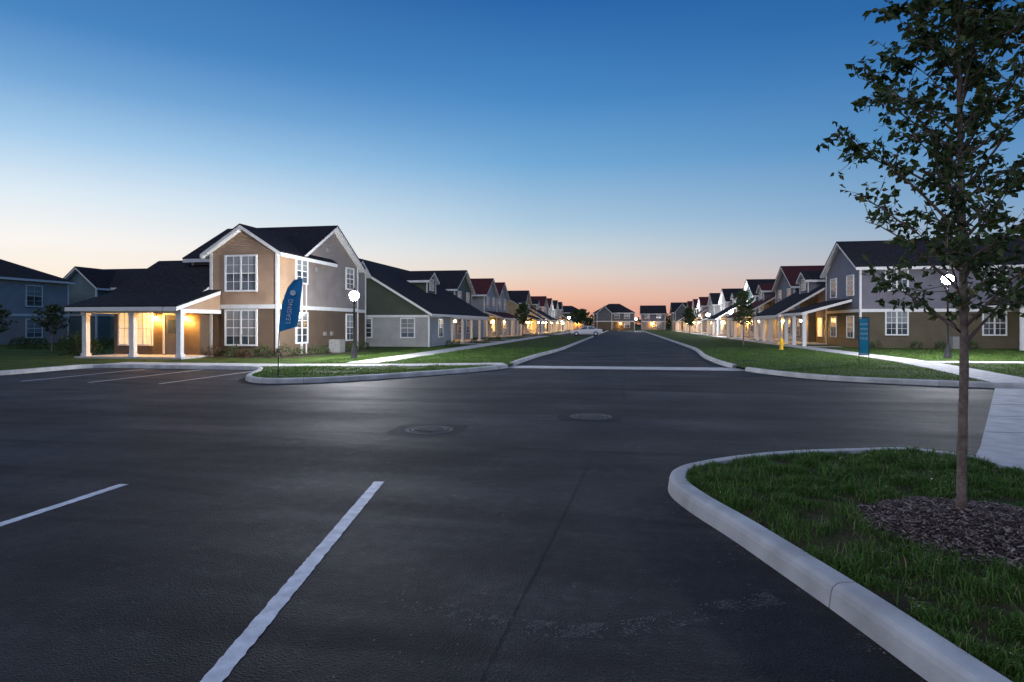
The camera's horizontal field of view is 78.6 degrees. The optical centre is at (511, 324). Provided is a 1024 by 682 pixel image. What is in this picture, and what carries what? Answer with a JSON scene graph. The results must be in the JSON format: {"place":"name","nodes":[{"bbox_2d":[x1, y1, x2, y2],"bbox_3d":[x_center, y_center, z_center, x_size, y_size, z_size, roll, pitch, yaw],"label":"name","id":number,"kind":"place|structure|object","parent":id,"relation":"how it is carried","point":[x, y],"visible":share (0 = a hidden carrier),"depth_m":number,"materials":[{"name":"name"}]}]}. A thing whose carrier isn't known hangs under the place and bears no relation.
{"place":"outdoors","nodes":[
{"label":"outdoors","id":0,"kind":"place"},
{"bbox_2d":[165,315,175,353],"bbox_3d":[-17.920,0.535,33.058,0.920,2.050,0.050,0,0,10],"label":"door","id":1,"kind":"structure","parent":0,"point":[170,343],"depth_m":33.06,"materials":[{"name":"paint"}]},
{"bbox_2d":[0,330,606,378],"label":"lawn","id":2,"kind":"structure","parent":0,"point":[12,358],"depth_m":31.86,"materials":[{"name":"plant"}]},
{"bbox_2d":[0,316,66,344],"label":"walls","id":3,"kind":"structure","parent":2,"relation":"on","point":[16,330],"depth_m":53.01,"materials":[{"name":"blue"}]},
{"bbox_2d":[0,279,66,313],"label":"walls","id":4,"kind":"structure","parent":3,"relation":"on","point":[12,296],"depth_m":53.27,"materials":[{"name":"blue"}]},
{"bbox_2d":[0,259,73,281],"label":"roof","id":5,"kind":"structure","parent":4,"relation":"on","point":[10,269],"depth_m":54.44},
{"bbox_2d":[25,285,42,337],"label":"window frames","id":6,"kind":"structure","parent":3,"relation":"attached to","point":[26,328],"depth_m":54.10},
{"bbox_2d":[27,286,41,332],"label":"blinds","id":7,"kind":"object","parent":6,"relation":"attached to","point":[30,292],"visible":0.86,"depth_m":54.14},
{"bbox_2d":[20,336,49,349],"bbox_3d":[-32.098,1.290,42.206,1.589,0.966,1.562,0,0,10],"label":"shrub","id":8,"kind":"object","parent":2,"relation":"on","point":[29,341],"visible":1,"depth_m":42.08,"materials":[{"name":"green plant"}]},
{"bbox_2d":[30,303,72,352],"bbox_3d":[-27.079,0.222,36.748,2.088,2.956,2.089,0,0,-28],"label":"young tree","id":9,"kind":"object","parent":2,"relation":"on","point":[52,309],"visible":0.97,"depth_m":36.60,"materials":[{"name":"green plant"}]},
{"bbox_2d":[69,316,113,341],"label":"walls","id":10,"kind":"structure","parent":2,"relation":"on","point":[105,325],"depth_m":60.28,"materials":[{"name":"blue"}]},
{"bbox_2d":[68,271,110,313],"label":"walls","id":11,"kind":"structure","parent":10,"relation":"on","point":[82,288],"depth_m":60.16,"materials":[{"name":"green"}]},
{"bbox_2d":[69,266,146,288],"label":"roof","id":12,"kind":"structure","parent":11,"relation":"on","point":[105,278],"depth_m":61.87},
{"bbox_2d":[74,354,213,358],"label":"porch floor","id":13,"kind":"structure","parent":2,"relation":"on","point":[141,356],"depth_m":31.10,"materials":[{"name":"concrete"}]},
{"bbox_2d":[80,309,220,356],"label":"posts","id":14,"kind":"object","parent":13,"relation":"on","point":[180,314],"visible":0.85,"depth_m":30.90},
{"bbox_2d":[114,289,209,354],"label":"wing walls","id":15,"kind":"structure","parent":2,"relation":"on","point":[196,333],"depth_m":33.17,"materials":[{"name":"brown"}]},
{"bbox_2d":[212,309,364,355],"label":"walls","id":16,"kind":"structure","parent":2,"relation":"on","point":[320,322],"depth_m":34.88,"materials":[{"name":"brown"}]},
{"bbox_2d":[118,254,353,353],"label":"window frames","id":17,"kind":"structure","parent":16,"relation":"attached to","point":[248,310],"depth_m":33.28,"materials":[{"name":"plastic"}]},
{"bbox_2d":[120,313,150,343],"bbox_3d":[-20.103,0.225,33.450,1.915,1.650,0.045,0,0,10],"label":"lit glass","id":18,"kind":"object","parent":17,"relation":"attached to","point":[139,331],"visible":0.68,"depth_m":33.39,"materials":[{"name":"yellow"}]},
{"bbox_2d":[226,256,352,343],"bbox_3d":[-13.965,-1.295,37.843,5.105,4.710,9.250,0,0,10],"label":"window glass","id":19,"kind":"object","parent":17,"relation":"in","point":[229,286],"visible":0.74,"depth_m":33.34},
{"bbox_2d":[226,256,352,335],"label":"blinds","id":20,"kind":"object","parent":17,"relation":"attached to","point":[229,269],"visible":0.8,"depth_m":33.25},
{"bbox_2d":[183,230,294,309],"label":"walls","id":21,"kind":"structure","parent":16,"relation":"on","point":[242,242],"depth_m":33.20,"materials":[{"name":"beige"}]},
{"bbox_2d":[192,252,365,353],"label":"trim","id":22,"kind":"structure","parent":16,"relation":"attached to","point":[276,306],"depth_m":33.51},
{"bbox_2d":[65,225,370,310],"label":"fascia","id":23,"kind":"structure","parent":22,"relation":"on","point":[205,254],"depth_m":33.12,"materials":[{"name":"wood"}]},
{"bbox_2d":[64,223,370,306],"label":"roof","id":24,"kind":"structure","parent":23,"relation":"on","point":[168,283],"depth_m":34.49,"materials":[{"name":"black"}]},
{"bbox_2d":[194,233,364,309],"bbox_3d":[-14.294,-3.475,41.050,6.830,5.050,10.600,0,0,10],"label":"siding","id":25,"kind":"object","parent":16,"relation":"on","point":[326,286],"visible":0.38,"depth_m":38.88,"materials":[{"name":"grey"}]},
{"bbox_2d":[277,278,302,376],"bbox_3d":[-7.285,0.088,20.291,0.960,3.224,0.400,0,0,-10],"label":"feather flag","id":26,"kind":"object","parent":2,"relation":"on","point":[290,311],"visible":0.96,"depth_m":20.31,"materials":[{"name":"blue fabric"}]},
{"bbox_2d":[202,349,377,357],"bbox_3d":[-12.744,1.712,37.015,5.700,0.075,11.600,0,0,10],"label":"planting bed","id":27,"kind":"object","parent":2,"relation":"on","point":[317,354],"visible":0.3,"depth_m":32.56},
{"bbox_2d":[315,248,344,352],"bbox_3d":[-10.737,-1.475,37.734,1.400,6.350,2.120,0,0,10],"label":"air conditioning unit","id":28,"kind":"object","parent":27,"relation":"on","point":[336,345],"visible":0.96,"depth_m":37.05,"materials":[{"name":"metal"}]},
{"bbox_2d":[349,288,358,358],"bbox_3d":[-7.674,-0.025,30.422,0.470,3.550,0.470,0,0,10],"label":"street lamp","id":29,"kind":"object","parent":2,"relation":"on","point":[354,295],"visible":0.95,"depth_m":30.36,"materials":[{"name":"black metal"}]},
{"bbox_2d":[366,317,469,346],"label":"walls","id":30,"kind":"structure","parent":2,"relation":"on","point":[386,331],"depth_m":47.42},
{"bbox_2d":[366,279,469,337],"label":"window frames","id":31,"kind":"structure","parent":30,"relation":"attached to","point":[407,332],"depth_m":49.14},
{"bbox_2d":[366,280,468,331],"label":"blinds","id":32,"kind":"object","parent":31,"relation":"attached to","point":[404,327],"visible":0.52,"depth_m":47.14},
{"bbox_2d":[366,282,468,336],"bbox_3d":[-7.126,-1.515,60.455,6.625,5.030,26.575,0,0,10],"label":"window glass","id":33,"kind":"object","parent":31,"relation":"in","point":[368,327],"visible":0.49,"depth_m":47.66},
{"bbox_2d":[366,277,470,314],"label":"walls","id":34,"kind":"structure","parent":30,"relation":"on","point":[381,299],"depth_m":47.51,"materials":[{"name":"green"}]},
{"bbox_2d":[371,272,488,318],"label":"fascia","id":35,"kind":"structure","parent":34,"relation":"attached to","point":[434,276],"depth_m":55.65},
{"bbox_2d":[359,258,488,316],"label":"roof","id":36,"kind":"structure","parent":35,"relation":"on","point":[442,300],"depth_m":55.91,"materials":[{"name":"black"}]},
{"bbox_2d":[366,282,471,346],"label":"trim","id":37,"kind":"structure","parent":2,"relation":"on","point":[428,316],"depth_m":47.21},
{"bbox_2d":[453,339,485,343],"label":"porch floor","id":38,"kind":"structure","parent":2,"relation":"on","point":[467,341],"depth_m":61.84,"materials":[{"name":"concrete"}]},
{"bbox_2d":[451,317,487,342],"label":"posts","id":39,"kind":"object","parent":38,"relation":"on","point":[462,328],"visible":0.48,"depth_m":59.60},
{"bbox_2d":[473,318,506,337],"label":"walls","id":40,"kind":"structure","parent":2,"relation":"on","point":[475,328],"depth_m":80.11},
{"bbox_2d":[472,285,506,315],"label":"walls","id":41,"kind":"structure","parent":40,"relation":"on","point":[478,302],"depth_m":83.21,"materials":[{"name":"grey"}]},
{"bbox_2d":[472,279,517,319],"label":"fascia","id":42,"kind":"structure","parent":41,"relation":"attached to","point":[496,291],"depth_m":85.57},
{"bbox_2d":[471,278,518,318],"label":"roof","id":43,"kind":"structure","parent":42,"relation":"on","point":[481,286],"depth_m":82.79,"materials":[{"name":"red"}]},
{"bbox_2d":[508,312,537,333],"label":"walls","id":44,"kind":"structure","parent":2,"relation":"on","point":[509,327],"depth_m":109.76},
{"bbox_2d":[507,297,537,320],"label":"walls","id":45,"kind":"structure","parent":44,"relation":"on","point":[512,307],"depth_m":106.74,"materials":[{"name":"beige wood"}]},
{"bbox_2d":[508,290,555,319],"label":"roof","id":46,"kind":"structure","parent":45,"relation":"on","point":[518,297],"depth_m":112.59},
{"bbox_2d":[515,301,531,337],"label":"young tree","id":47,"kind":"object","parent":2,"relation":"on","point":[523,311],"visible":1,"depth_m":79.78,"materials":[{"name":"green plant"}]},
{"bbox_2d":[108,362,503,366],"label":"sidewalk","id":48,"kind":"structure","parent":0,"point":[302,365],"depth_m":25.94,"materials":[{"name":"concrete"}]},
{"bbox_2d":[346,336,546,362],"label":"sidewalk","id":49,"kind":"structure","parent":0,"point":[397,357],"depth_m":37.12,"materials":[{"name":"concrete"}]},
{"bbox_2d":[0,330,994,681],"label":"asphalt road","id":50,"kind":"structure","parent":0,"point":[216,508],"depth_m":5.63,"materials":[{"name":"asphalt"}]},
{"bbox_2d":[0,484,127,525],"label":"parking line","id":51,"kind":"object","parent":50,"relation":"on","point":[56,506],"visible":1,"depth_m":6.20,"materials":[{"name":"paint"}]},
{"bbox_2d":[0,364,507,383],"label":"concrete kerb","id":52,"kind":"structure","parent":50,"relation":"on","point":[251,378],"depth_m":22.85,"materials":[{"name":"concrete"}]},
{"bbox_2d":[200,482,382,681],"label":"parking line","id":53,"kind":"object","parent":50,"relation":"on","point":[230,658],"visible":1,"depth_m":4.07,"materials":[{"name":"paint"}]},
{"bbox_2d":[10,402,771,611],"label":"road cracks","id":54,"kind":"object","parent":50,"relation":"on","point":[311,461],"visible":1,"depth_m":6.70,"materials":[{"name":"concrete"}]},
{"bbox_2d":[385,423,468,436],"bbox_3d":[-1.426,1.798,10.672,1.252,0.001,1.202,0,0,10],"label":"asphalt patch","id":55,"kind":"object","parent":50,"relation":"on","point":[457,429],"visible":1,"depth_m":10.59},
{"bbox_2d":[405,426,452,433],"bbox_3d":[-1.408,1.794,10.663,0.820,0.032,0.820,0,0,10],"label":"manhole cover","id":56,"kind":"object","parent":55,"relation":"on","point":[428,429],"visible":1,"depth_m":10.58,"materials":[{"name":"metal"}]},
{"bbox_2d":[18,389,922,681],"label":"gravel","id":57,"kind":"structure","parent":50,"relation":"on","point":[452,531],"depth_m":4.52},
{"bbox_2d":[480,452,594,681],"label":"paving seam","id":58,"kind":"object","parent":50,"relation":"on","point":[514,613],"visible":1,"depth_m":4.36,"materials":[{"name":"asphalt"}]},
{"bbox_2d":[510,336,593,365],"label":"concrete kerb","id":59,"kind":"structure","parent":50,"relation":"on","point":[521,360],"depth_m":36.07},
{"bbox_2d":[557,411,624,420],"bbox_3d":[1.556,1.798,12.234,1.310,0.001,1.250,0,0,10],"label":"asphalt patch","id":60,"kind":"object","parent":50,"relation":"on","point":[567,414],"visible":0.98,"depth_m":12.20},
{"bbox_2d":[570,413,611,419],"bbox_3d":[1.541,1.794,12.219,0.820,0.032,0.820,0,0,10],"label":"manhole cover","id":61,"kind":"object","parent":60,"relation":"on","point":[593,416],"visible":1,"depth_m":12.15,"materials":[{"name":"metal"}]},
{"bbox_2d":[403,592,785,637],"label":"tyre marks","id":62,"kind":"object","parent":50,"relation":"on","point":[621,620],"visible":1,"depth_m":3.77},
{"bbox_2d":[508,366,744,370],"bbox_3d":[4.496,1.804,25.761,10.000,0.032,1.700,0,0,10],"label":"crosswalk band","id":63,"kind":"object","parent":50,"relation":"on","point":[646,368],"visible":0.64,"depth_m":25.32,"materials":[{"name":"concrete"}]},
{"bbox_2d":[642,330,736,367],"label":"concrete kerb","id":64,"kind":"structure","parent":50,"relation":"on","point":[712,359],"depth_m":34.05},
{"bbox_2d":[668,447,1023,681],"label":"concrete kerb","id":65,"kind":"structure","parent":50,"relation":"on","point":[923,651],"depth_m":3.96,"materials":[{"name":"concrete"}]},
{"bbox_2d":[745,367,1023,387],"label":"concrete kerb","id":66,"kind":"structure","parent":50,"relation":"on","point":[895,380],"depth_m":19.03,"materials":[{"name":"concrete"}]},
{"bbox_2d":[0,0,1023,324],"label":"sky","id":67,"kind":"structure","parent":0,"point":[590,155],"materials":[{"name":"blue"}]},
{"bbox_2d":[508,334,597,336],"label":"driveway","id":68,"kind":"structure","parent":0,"point":[550,335],"depth_m":94.06,"materials":[{"name":"concrete"}]},
{"bbox_2d":[570,326,601,335],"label":"parked car","id":69,"kind":"object","parent":68,"relation":"on","point":[589,330],"visible":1,"depth_m":91.17,"materials":[{"name":"silver metal"}]},
{"bbox_2d":[635,327,674,330],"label":"lawn","id":70,"kind":"structure","parent":0,"point":[639,328],"depth_m":204.95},
{"bbox_2d":[594,322,633,329],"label":"walls","id":71,"kind":"structure","parent":70,"relation":"on","point":[607,325],"depth_m":189.69,"materials":[{"name":"brown"}]},
{"bbox_2d":[594,307,633,320],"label":"walls","id":72,"kind":"structure","parent":71,"relation":"on","point":[604,314],"depth_m":189.59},
{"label":"fascia","id":73,"kind":"object","parent":72,"relation":"attached to","visible":0},
{"bbox_2d":[593,304,634,312],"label":"roof","id":74,"kind":"structure","parent":73,"relation":"on","point":[616,308],"depth_m":191.78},
{"bbox_2d":[641,322,664,329],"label":"walls","id":75,"kind":"structure","parent":70,"relation":"on","point":[647,326],"depth_m":190.50,"materials":[{"name":"beige"}]},
{"bbox_2d":[641,314,664,320],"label":"walls","id":76,"kind":"structure","parent":75,"relation":"on","point":[652,317],"depth_m":190.42,"materials":[{"name":"grey"}]},
{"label":"fascia","id":77,"kind":"object","parent":76,"relation":"attached to","visible":0},
{"bbox_2d":[640,305,666,313],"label":"roof","id":78,"kind":"structure","parent":77,"relation":"attached to","point":[652,309],"depth_m":191.88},
{"bbox_2d":[643,330,1023,381],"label":"lawn","id":79,"kind":"structure","parent":0,"point":[698,341],"depth_m":33.91,"materials":[{"name":"plant"}]},
{"bbox_2d":[252,347,1023,381],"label":"grass","id":80,"kind":"structure","parent":79,"relation":"on","point":[295,372],"depth_m":27.25,"materials":[{"name":"plant"}]},
{"bbox_2d":[681,307,697,336],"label":"young tree","id":81,"kind":"object","parent":79,"relation":"on","point":[689,317],"visible":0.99,"depth_m":81.99,"materials":[{"name":"green plant"}]},
{"bbox_2d":[711,319,730,333],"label":"walls","id":82,"kind":"structure","parent":79,"relation":"on","point":[719,327],"depth_m":118.92,"materials":[{"name":"white"}]},
{"bbox_2d":[709,296,731,318],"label":"walls","id":83,"kind":"structure","parent":82,"relation":"on","point":[717,308],"depth_m":118.92,"materials":[{"name":"white"}]},
{"bbox_2d":[696,290,731,320],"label":"fascia","id":84,"kind":"structure","parent":83,"relation":"attached to","point":[720,298],"depth_m":111.44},
{"bbox_2d":[697,288,742,319],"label":"roof","id":85,"kind":"structure","parent":84,"relation":"on","point":[727,292],"depth_m":107.25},
{"bbox_2d":[729,289,754,345],"bbox_3d":[18.367,-0.600,50.006,1.925,4.600,2.167,0,0,10],"label":"young tree","id":86,"kind":"object","parent":79,"relation":"on","point":[742,294],"visible":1,"depth_m":49.81,"materials":[{"name":"green plant"}]},
{"bbox_2d":[733,308,753,335],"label":"walls","id":87,"kind":"structure","parent":79,"relation":"on","point":[745,333],"depth_m":88.92,"materials":[{"name":"white"}]},
{"bbox_2d":[736,286,758,317],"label":"walls","id":88,"kind":"structure","parent":87,"relation":"on","point":[750,296],"depth_m":84.06,"materials":[{"name":"white"}]},
{"bbox_2d":[707,280,758,320],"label":"fascia","id":89,"kind":"structure","parent":88,"relation":"attached to","point":[745,288],"depth_m":89.40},
{"bbox_2d":[708,279,774,318],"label":"roof","id":90,"kind":"structure","parent":89,"relation":"on","point":[753,284],"depth_m":84.86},
{"bbox_2d":[727,337,783,339],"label":"porch floor","id":91,"kind":"structure","parent":79,"relation":"on","point":[751,338],"depth_m":70.56,"materials":[{"name":"concrete"}]},
{"bbox_2d":[728,318,769,339],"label":"posts","id":92,"kind":"object","parent":91,"relation":"on","point":[761,330],"visible":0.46,"depth_m":69.53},
{"bbox_2d":[758,304,791,339],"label":"walls","id":93,"kind":"structure","parent":79,"relation":"on","point":[763,307],"depth_m":70.39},
{"bbox_2d":[758,274,798,312],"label":"walls","id":94,"kind":"structure","parent":93,"relation":"on","point":[783,285],"depth_m":67.27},
{"bbox_2d":[727,267,798,319],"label":"fascia","id":95,"kind":"structure","parent":94,"relation":"attached to","point":[778,278],"depth_m":69.05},
{"bbox_2d":[727,265,823,317],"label":"roof","id":96,"kind":"structure","parent":94,"relation":"on","point":[791,273],"depth_m":65.33,"materials":[{"name":"black"}]},
{"bbox_2d":[755,340,825,343],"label":"porch floor","id":97,"kind":"structure","parent":79,"relation":"on","point":[776,342],"depth_m":55.04,"materials":[{"name":"concrete"}]},
{"bbox_2d":[755,316,781,342],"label":"posts","id":98,"kind":"object","parent":97,"relation":"on","point":[779,318],"visible":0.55,"depth_m":56.24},
{"bbox_2d":[858,317,871,364],"bbox_3d":[14.793,0.700,26.310,0.540,2.000,0.360,0,0,24],"label":"banner sign","id":99,"kind":"object","parent":79,"relation":"on","point":[863,335],"visible":1,"depth_m":26.30,"materials":[{"name":"fabric"}]},
{"bbox_2d":[784,306,1023,350],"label":"posts","id":100,"kind":"object","parent":79,"relation":"on","point":[804,330],"visible":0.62,"depth_m":47.46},
{"bbox_2d":[796,297,1019,348],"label":"walls","id":101,"kind":"structure","parent":79,"relation":"on","point":[926,332],"depth_m":44.32,"materials":[{"name":"brown"}]},
{"bbox_2d":[796,274,853,337],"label":"window frames","id":102,"kind":"structure","parent":101,"relation":"attached to","point":[833,288],"depth_m":50.51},
{"bbox_2d":[797,276,852,331],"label":"blinds","id":103,"kind":"object","parent":102,"relation":"attached to","point":[849,319],"visible":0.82,"depth_m":47.14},
{"bbox_2d":[795,249,1023,317],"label":"walls","id":104,"kind":"structure","parent":101,"relation":"on","point":[841,268],"depth_m":44.74,"materials":[{"name":"grey"}]},
{"bbox_2d":[754,243,1023,317],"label":"fascia","id":105,"kind":"structure","parent":104,"relation":"attached to","point":[829,262],"depth_m":50.90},
{"bbox_2d":[755,238,1023,315],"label":"roof","id":106,"kind":"structure","parent":105,"relation":"on","point":[879,253],"depth_m":46.57,"materials":[{"name":"black"}]},
{"bbox_2d":[781,299,1021,315],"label":"fascia","id":107,"kind":"structure","parent":104,"relation":"attached to","point":[820,308],"depth_m":46.86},
{"bbox_2d":[781,287,1023,313],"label":"roof","id":108,"kind":"structure","parent":107,"relation":"on","point":[813,306],"depth_m":48.28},
{"bbox_2d":[885,269,1006,335],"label":"window frames","id":109,"kind":"structure","parent":101,"relation":"attached to","point":[907,311],"depth_m":44.30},
{"bbox_2d":[887,269,1004,322],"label":"blinds","id":110,"kind":"object","parent":109,"relation":"attached to","point":[902,317],"visible":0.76,"depth_m":44.42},
{"bbox_2d":[887,268,1004,333],"bbox_3d":[34.184,-1.625,43.264,15.250,4.650,0.045,0,0,10],"label":"window glass","id":111,"kind":"object","parent":109,"relation":"in","point":[989,323],"visible":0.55,"depth_m":43.47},
{"bbox_2d":[799,270,1019,344],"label":"trim","id":112,"kind":"structure","parent":79,"relation":"on","point":[860,310],"depth_m":44.86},
{"bbox_2d":[941,271,953,358],"bbox_3d":[21.581,-0.450,30.990,0.540,4.400,0.540,0,0,10],"label":"street lamp","id":113,"kind":"object","parent":79,"relation":"on","point":[947,352],"visible":0.81,"depth_m":30.94,"materials":[{"name":"black metal"}]},
{"bbox_2d":[681,445,1023,681],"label":"lawn","id":114,"kind":"structure","parent":0,"point":[904,606],"depth_m":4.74,"materials":[{"name":"plant"}]},
{"bbox_2d":[850,495,1023,572],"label":"mulch bed","id":115,"kind":"object","parent":114,"relation":"on","point":[986,529],"visible":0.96,"depth_m":5.03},
{"bbox_2d":[816,0,1023,510],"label":"young tree","id":116,"kind":"object","parent":115,"relation":"in","point":[965,21],"visible":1,"depth_m":5.36,"materials":[{"name":"green plant"}]},
{"bbox_2d":[713,336,1023,382],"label":"sidewalk","id":117,"kind":"structure","parent":0,"point":[983,375],"depth_m":24.94,"materials":[{"name":"concrete"}]},
{"bbox_2d":[908,361,1023,363],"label":"sidewalk","id":118,"kind":"structure","parent":0,"point":[997,362],"depth_m":27.27,"materials":[{"name":"concrete"}]},
{"bbox_2d":[976,388,1023,467],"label":"sidewalk","id":119,"kind":"structure","parent":0,"point":[999,443],"depth_m":10.53,"materials":[{"name":"concrete"}]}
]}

